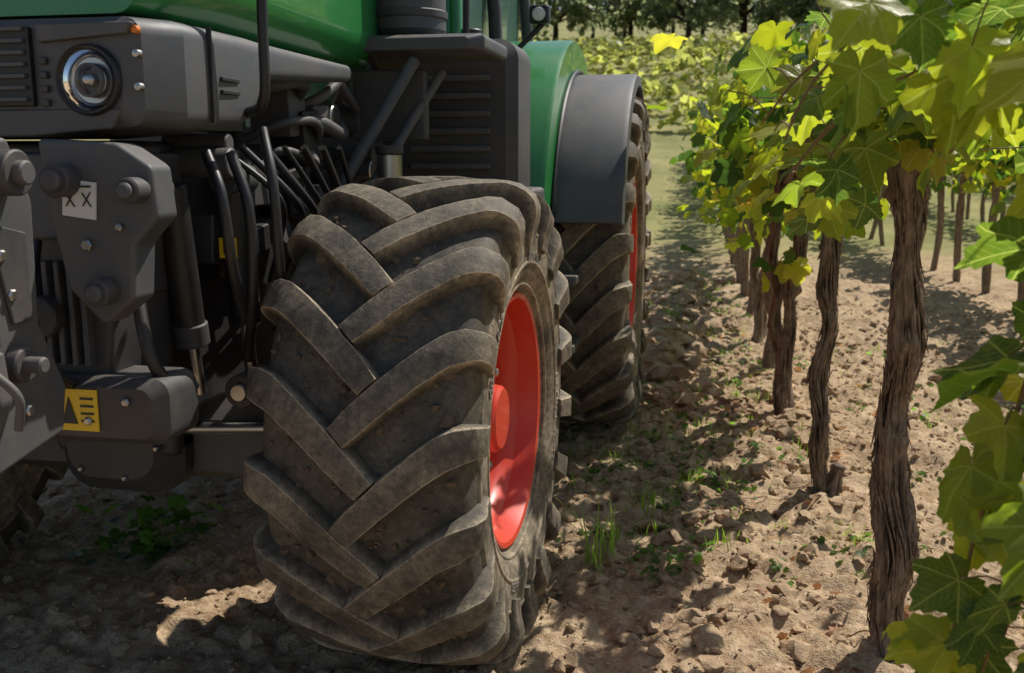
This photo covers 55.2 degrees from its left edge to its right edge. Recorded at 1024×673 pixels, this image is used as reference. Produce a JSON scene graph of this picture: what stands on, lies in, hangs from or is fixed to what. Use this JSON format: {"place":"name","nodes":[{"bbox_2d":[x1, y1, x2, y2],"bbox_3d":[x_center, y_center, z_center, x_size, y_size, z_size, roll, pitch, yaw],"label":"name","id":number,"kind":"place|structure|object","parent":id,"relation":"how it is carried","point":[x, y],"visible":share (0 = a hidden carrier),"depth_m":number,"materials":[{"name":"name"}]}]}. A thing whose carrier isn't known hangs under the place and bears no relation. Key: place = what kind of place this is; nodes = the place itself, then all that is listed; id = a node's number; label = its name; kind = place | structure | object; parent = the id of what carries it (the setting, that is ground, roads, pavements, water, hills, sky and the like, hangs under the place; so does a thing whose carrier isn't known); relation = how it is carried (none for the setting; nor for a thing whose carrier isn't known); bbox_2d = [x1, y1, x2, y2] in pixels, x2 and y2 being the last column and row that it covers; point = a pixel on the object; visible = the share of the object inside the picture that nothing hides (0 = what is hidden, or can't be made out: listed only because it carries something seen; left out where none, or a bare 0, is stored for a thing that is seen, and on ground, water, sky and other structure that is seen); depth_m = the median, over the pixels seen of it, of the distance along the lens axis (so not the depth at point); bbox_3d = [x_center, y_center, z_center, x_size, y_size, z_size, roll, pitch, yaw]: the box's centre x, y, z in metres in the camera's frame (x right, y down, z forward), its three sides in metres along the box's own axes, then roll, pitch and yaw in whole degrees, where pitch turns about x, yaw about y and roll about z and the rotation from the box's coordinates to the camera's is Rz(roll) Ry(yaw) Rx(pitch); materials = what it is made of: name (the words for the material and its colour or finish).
{"place":"outdoors","nodes":[
{"label":"outdoors","id":0,"kind":"place"},
{"bbox_2d":[0,8,1023,672],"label":"ground","id":1,"kind":"structure","parent":0,"point":[864,268],"depth_m":3.80,"materials":[{"name":"soil"}]},
{"bbox_2d":[64,493,222,564],"bbox_3d":[-1.369,0.719,3.721,0.522,0.291,0.390,2,11,11],"label":"weed plant","id":2,"kind":"object","parent":1,"relation":"on","point":[146,527],"visible":0.98,"depth_m":3.70,"materials":[{"name":"green plant"}]},
{"bbox_2d":[0,0,651,664],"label":"tractor","id":3,"kind":"object","parent":1,"relation":"on","point":[350,292],"visible":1,"depth_m":2.49,"materials":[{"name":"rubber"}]},
{"bbox_2d":[393,663,421,672],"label":"fallen twig","id":4,"kind":"object","parent":1,"relation":"on","point":[406,668],"visible":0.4,"depth_m":2.95,"materials":[{"name":"wood"}]},
{"bbox_2d":[0,266,1023,672],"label":"soil clods","id":5,"kind":"object","parent":1,"relation":"on","point":[676,336],"visible":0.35,"depth_m":4.69,"materials":[{"name":"brown soil"}]},
{"bbox_2d":[0,341,1023,672],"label":"soil crumbs","id":6,"kind":"object","parent":1,"relation":"on","point":[558,593],"visible":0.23,"depth_m":3.70,"materials":[{"name":"brown soil"}]},
{"bbox_2d":[5,336,1023,672],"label":"dry straw","id":7,"kind":"object","parent":1,"relation":"on","point":[551,572],"visible":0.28,"depth_m":3.73,"materials":[{"name":"beige plant"}]},
{"bbox_2d":[519,0,602,40],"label":"oak tree","id":8,"kind":"object","parent":1,"relation":"on","point":[582,11],"visible":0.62,"depth_m":86.95,"materials":[{"name":"green plant"}]},
{"bbox_2d":[541,0,616,39],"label":"oak tree","id":9,"kind":"object","parent":1,"relation":"on","point":[592,35],"visible":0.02,"depth_m":134.99,"materials":[{"name":"green plant"}]},
{"bbox_2d":[555,480,621,572],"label":"tall grass","id":10,"kind":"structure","parent":1,"relation":"on","point":[610,544],"depth_m":3.62,"materials":[{"name":"green plant"}]},
{"bbox_2d":[560,0,651,40],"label":"oak tree","id":11,"kind":"object","parent":1,"relation":"on","point":[624,32],"visible":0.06,"depth_m":120.24,"materials":[{"name":"green plant"}]},
{"bbox_2d":[593,0,677,38],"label":"oak tree","id":12,"kind":"object","parent":1,"relation":"on","point":[626,11],"visible":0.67,"depth_m":90.99,"materials":[{"name":"green plant"}]},
{"bbox_2d":[291,315,1022,672],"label":"fallen leaves","id":13,"kind":"object","parent":1,"relation":"on","point":[715,621],"visible":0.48,"depth_m":3.98,"materials":[{"name":"brown plant"}]},
{"bbox_2d":[519,31,829,129],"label":"hillside vine rows","id":14,"kind":"object","parent":1,"relation":"on","point":[633,50],"visible":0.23,"depth_m":61.03,"materials":[{"name":"green plant"}]},
{"bbox_2d":[636,0,740,52],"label":"oak tree","id":15,"kind":"object","parent":1,"relation":"on","point":[689,12],"visible":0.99,"depth_m":84.53,"materials":[{"name":"green plant"}]},
{"bbox_2d":[671,12,707,33],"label":"oak tree","id":16,"kind":"object","parent":1,"relation":"on","point":[673,29],"visible":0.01,"depth_m":130.88,"materials":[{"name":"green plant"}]},
{"bbox_2d":[558,307,850,586],"bbox_3d":[1.138,0.311,6.206,1.593,0.234,5.855,2,11,11],"label":"weed patch","id":17,"kind":"object","parent":1,"relation":"on","point":[698,557],"visible":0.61,"depth_m":4.45,"materials":[{"name":"green plant"}]},
{"bbox_2d":[554,268,865,552],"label":"grass tufts","id":18,"kind":"object","parent":1,"relation":"on","point":[654,495],"visible":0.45,"depth_m":4.96,"materials":[{"name":"green plant"}]},
{"bbox_2d":[678,84,760,316],"bbox_3d":[2.181,-1.186,8.863,1.356,2.186,1.702,2,11,11],"label":"grape vine","id":19,"kind":"object","parent":1,"relation":"on","point":[684,179],"visible":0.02,"depth_m":8.85,"materials":[{"name":"green plant"}]},
{"bbox_2d":[681,4,758,32],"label":"oak tree","id":20,"kind":"object","parent":1,"relation":"on","point":[740,31],"visible":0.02,"depth_m":132.08,"materials":[{"name":"green plant"}]},
{"bbox_2d":[671,0,769,37],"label":"oak tree","id":21,"kind":"object","parent":1,"relation":"on","point":[702,31],"visible":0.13,"depth_m":111.57,"materials":[{"name":"green plant"}]},
{"bbox_2d":[669,103,793,296],"bbox_3d":[4.819,-4.279,21.971,1.960,3.487,26.326,2,11,11],"label":"distant vine row","id":22,"kind":"object","parent":1,"relation":"on","point":[739,257],"visible":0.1,"depth_m":11.20,"materials":[{"name":"green plant"}]},
{"bbox_2d":[692,0,789,45],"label":"oak tree","id":23,"kind":"object","parent":1,"relation":"on","point":[743,12],"visible":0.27,"depth_m":90.68,"materials":[{"name":"green plant"}]},
{"bbox_2d":[677,85,821,343],"bbox_3d":[1.921,-0.940,7.561,1.333,2.182,1.568,2,11,11],"label":"grape vine","id":24,"kind":"object","parent":1,"relation":"on","point":[760,331],"visible":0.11,"depth_m":7.78,"materials":[{"name":"green plant"}]},
{"bbox_2d":[680,56,821,368],"bbox_3d":[1.727,-0.748,6.497,1.175,2.180,1.406,2,11,11],"label":"grape vine","id":25,"kind":"object","parent":1,"relation":"on","point":[729,218],"visible":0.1,"depth_m":6.58,"materials":[{"name":"green plant"}]},
{"bbox_2d":[711,1,794,34],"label":"oak tree","id":26,"kind":"object","parent":1,"relation":"on","point":[729,29],"visible":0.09,"depth_m":115.23,"materials":[{"name":"green plant"}]},
{"bbox_2d":[751,0,831,36],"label":"oak tree","id":27,"kind":"object","parent":1,"relation":"on","point":[799,9],"visible":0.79,"depth_m":84.46,"materials":[{"name":"green plant"}]},
{"bbox_2d":[694,23,889,415],"bbox_3d":[1.622,-0.527,5.341,1.258,2.166,1.439,2,11,11],"label":"grape vine","id":28,"kind":"object","parent":1,"relation":"on","point":[790,272],"visible":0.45,"depth_m":5.31,"materials":[{"name":"green plant"}]},
{"bbox_2d":[783,481,812,488],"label":"fallen twig","id":29,"kind":"object","parent":1,"relation":"on","point":[797,487],"visible":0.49,"depth_m":4.41,"materials":[{"name":"brown wood"}]},
{"bbox_2d":[767,1,832,31],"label":"oak tree","id":30,"kind":"object","parent":1,"relation":"on","point":[816,27],"visible":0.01,"depth_m":108.04,"materials":[{"name":"green plant"}]},
{"bbox_2d":[796,495,818,523],"bbox_3d":[1.235,0.711,4.060,0.015,0.049,0.294,7,13,34],"label":"fallen twig","id":31,"kind":"object","parent":1,"relation":"on","point":[809,506],"visible":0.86,"depth_m":4.05,"materials":[{"name":"beige wood"}]},
{"bbox_2d":[646,20,1002,497],"bbox_3d":[1.293,-0.271,4.111,1.545,2.108,1.423,2,11,11],"label":"grape vine","id":32,"kind":"object","parent":1,"relation":"on","point":[734,130],"visible":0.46,"depth_m":4.10,"materials":[{"name":"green plant"}]},
{"bbox_2d":[801,425,857,444],"bbox_3d":[1.660,0.508,5.130,0.330,0.066,0.025,10,15,44],"label":"fallen twig","id":33,"kind":"object","parent":1,"relation":"on","point":[833,434],"visible":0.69,"depth_m":5.09,"materials":[{"name":"brown wood"}]},
{"bbox_2d":[849,630,868,637],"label":"fallen twig","id":34,"kind":"object","parent":1,"relation":"on","point":[858,632],"visible":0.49,"depth_m":2.96,"materials":[{"name":"wood"}]},
{"bbox_2d":[744,330,984,551],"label":"grass tufts","id":35,"kind":"object","parent":1,"relation":"on","point":[927,425],"visible":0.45,"depth_m":5.14,"materials":[{"name":"green plant"}]},
{"bbox_2d":[709,0,1023,672],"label":"grape vine","id":36,"kind":"object","parent":1,"relation":"on","point":[948,72],"visible":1,"depth_m":1.41,"materials":[{"name":"green plant"}]},
{"bbox_2d":[748,0,1023,662],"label":"grape vine","id":37,"kind":"object","parent":1,"relation":"on","point":[902,156],"visible":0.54,"depth_m":2.67,"materials":[{"name":"green plant"}]},
{"bbox_2d":[759,346,1023,574],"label":"weed patch","id":38,"kind":"object","parent":1,"relation":"on","point":[861,553],"visible":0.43,"depth_m":4.74,"materials":[{"name":"green plant"}]},
{"bbox_2d":[857,135,1023,300],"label":"distant vine row","id":39,"kind":"object","parent":1,"relation":"on","point":[991,164],"visible":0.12,"depth_m":10.85,"materials":[{"name":"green plant"}]},
{"bbox_2d":[928,168,1019,222],"bbox_3d":[8.861,-2.912,16.088,1.897,3.034,28.634,2,11,11],"label":"distant vine row","id":40,"kind":"object","parent":1,"relation":"on","point":[986,192],"visible":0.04,"depth_m":19.90,"materials":[{"name":"green plant"}]},
{"bbox_2d":[979,147,1023,149],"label":"trellis wire","id":41,"kind":"object","parent":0,"point":[1001,148],"visible":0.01,"depth_m":2.03,"materials":[{"name":"metal"}]}
]}

